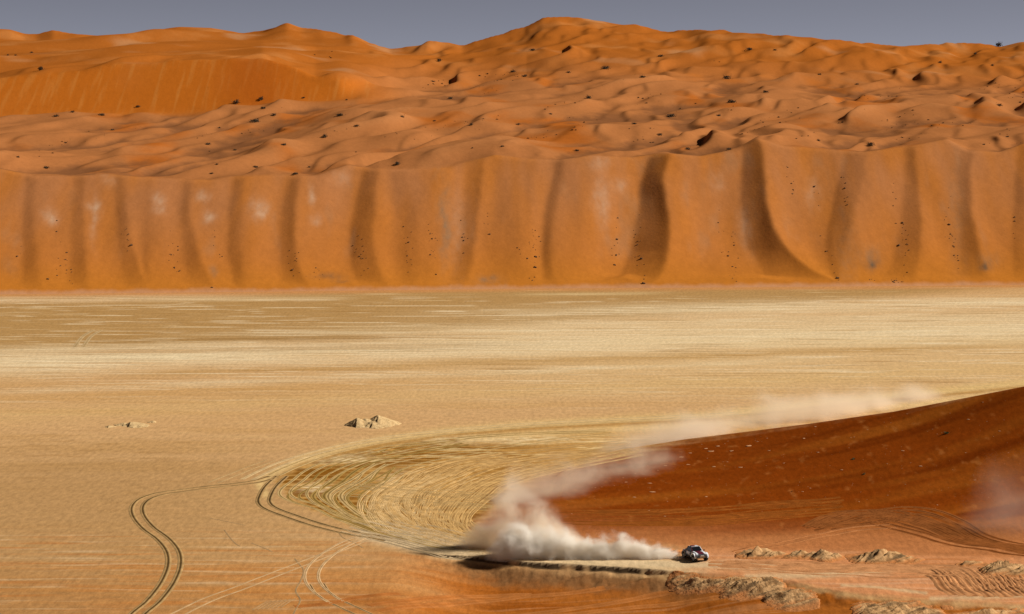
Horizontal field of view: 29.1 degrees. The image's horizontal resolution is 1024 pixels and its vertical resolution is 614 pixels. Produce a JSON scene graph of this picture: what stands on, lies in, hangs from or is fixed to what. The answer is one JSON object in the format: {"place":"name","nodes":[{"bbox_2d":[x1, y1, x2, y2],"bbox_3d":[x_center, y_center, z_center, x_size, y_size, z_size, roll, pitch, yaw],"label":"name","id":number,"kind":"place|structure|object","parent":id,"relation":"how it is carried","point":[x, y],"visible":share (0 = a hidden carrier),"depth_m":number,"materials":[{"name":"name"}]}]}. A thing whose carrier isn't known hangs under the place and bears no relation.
{"place":"outdoors","nodes":[
{"label":"outdoors","id":0,"kind":"place"},
{"bbox_2d":[0,285,1023,613],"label":"ground","id":1,"kind":"structure","parent":0,"point":[216,385],"depth_m":368.74,"materials":[{"name":"beige sand"}]},
{"bbox_2d":[114,422,148,427],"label":"sand mound","id":2,"kind":"object","parent":1,"relation":"on","point":[135,425],"visible":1,"depth_m":382.99,"materials":[{"name":"beige sand"}]},
{"bbox_2d":[344,415,400,428],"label":"sand mound","id":3,"kind":"object","parent":1,"relation":"on","point":[376,422],"visible":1,"depth_m":382.99,"materials":[{"name":"beige sand"}]},
{"bbox_2d":[73,330,1023,613],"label":"tyre tracks","id":4,"kind":"object","parent":1,"relation":"on","point":[411,492],"visible":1,"depth_m":295.78},
{"bbox_2d":[681,545,708,561],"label":"car","id":5,"kind":"object","parent":1,"relation":"on","point":[694,552],"visible":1,"depth_m":269.81,"materials":[{"name":"silver metal"}]},
{"bbox_2d":[666,571,725,594],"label":"crust outcrop","id":6,"kind":"object","parent":1,"relation":"on","point":[680,582],"visible":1,"depth_m":259.68,"materials":[{"name":"brown stone"}]},
{"bbox_2d":[719,575,786,600],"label":"crust outcrop","id":7,"kind":"object","parent":1,"relation":"on","point":[740,588],"visible":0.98,"depth_m":255.58,"materials":[{"name":"brown stone"}]},
{"bbox_2d":[735,546,787,559],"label":"crust outcrop","id":8,"kind":"object","parent":1,"relation":"on","point":[758,553],"visible":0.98,"depth_m":271.98,"materials":[{"name":"beige stone"}]},
{"bbox_2d":[762,587,819,611],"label":"crust outcrop","id":9,"kind":"object","parent":1,"relation":"on","point":[788,599],"visible":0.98,"depth_m":250.79,"materials":[{"name":"beige stone"}]},
{"bbox_2d":[780,549,844,562],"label":"crust outcrop","id":10,"kind":"object","parent":1,"relation":"on","point":[821,555],"visible":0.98,"depth_m":270.10,"materials":[{"name":"beige stone"}]},
{"bbox_2d":[844,549,924,564],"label":"crust outcrop","id":11,"kind":"object","parent":1,"relation":"on","point":[879,556],"visible":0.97,"depth_m":269.29,"materials":[{"name":"beige stone"}]},
{"bbox_2d":[850,600,945,613],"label":"crust outcrop","id":12,"kind":"object","parent":1,"relation":"on","point":[896,607],"visible":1,"depth_m":244.64,"materials":[{"name":"beige stone"}]},
{"bbox_2d":[941,605,952,609],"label":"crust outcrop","id":13,"kind":"object","parent":1,"relation":"on","point":[945,607],"visible":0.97,"depth_m":245.91,"materials":[{"name":"stone"}]},
{"bbox_2d":[955,560,988,566],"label":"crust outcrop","id":14,"kind":"object","parent":1,"relation":"on","point":[970,563],"visible":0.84,"depth_m":266.48,"materials":[{"name":"stone"}]},
{"bbox_2d":[953,608,1023,613],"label":"crust outcrop","id":15,"kind":"object","parent":1,"relation":"on","point":[993,611],"visible":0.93,"depth_m":242.42,"materials":[{"name":"beige stone"}]},
{"bbox_2d":[977,560,1023,576],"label":"crust outcrop","id":16,"kind":"object","parent":1,"relation":"on","point":[1003,568],"visible":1,"depth_m":262.03,"materials":[{"name":"beige stone"}]},
{"bbox_2d":[0,17,1023,293],"bbox_3d":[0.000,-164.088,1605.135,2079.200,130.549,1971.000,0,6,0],"label":"dunes","id":17,"kind":"structure","parent":0,"point":[252,213],"depth_m":739.34,"materials":[{"name":"orange sand"}]},
{"bbox_2d":[0,0,1023,48],"label":"sky","id":18,"kind":"structure","parent":0,"point":[391,24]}
]}

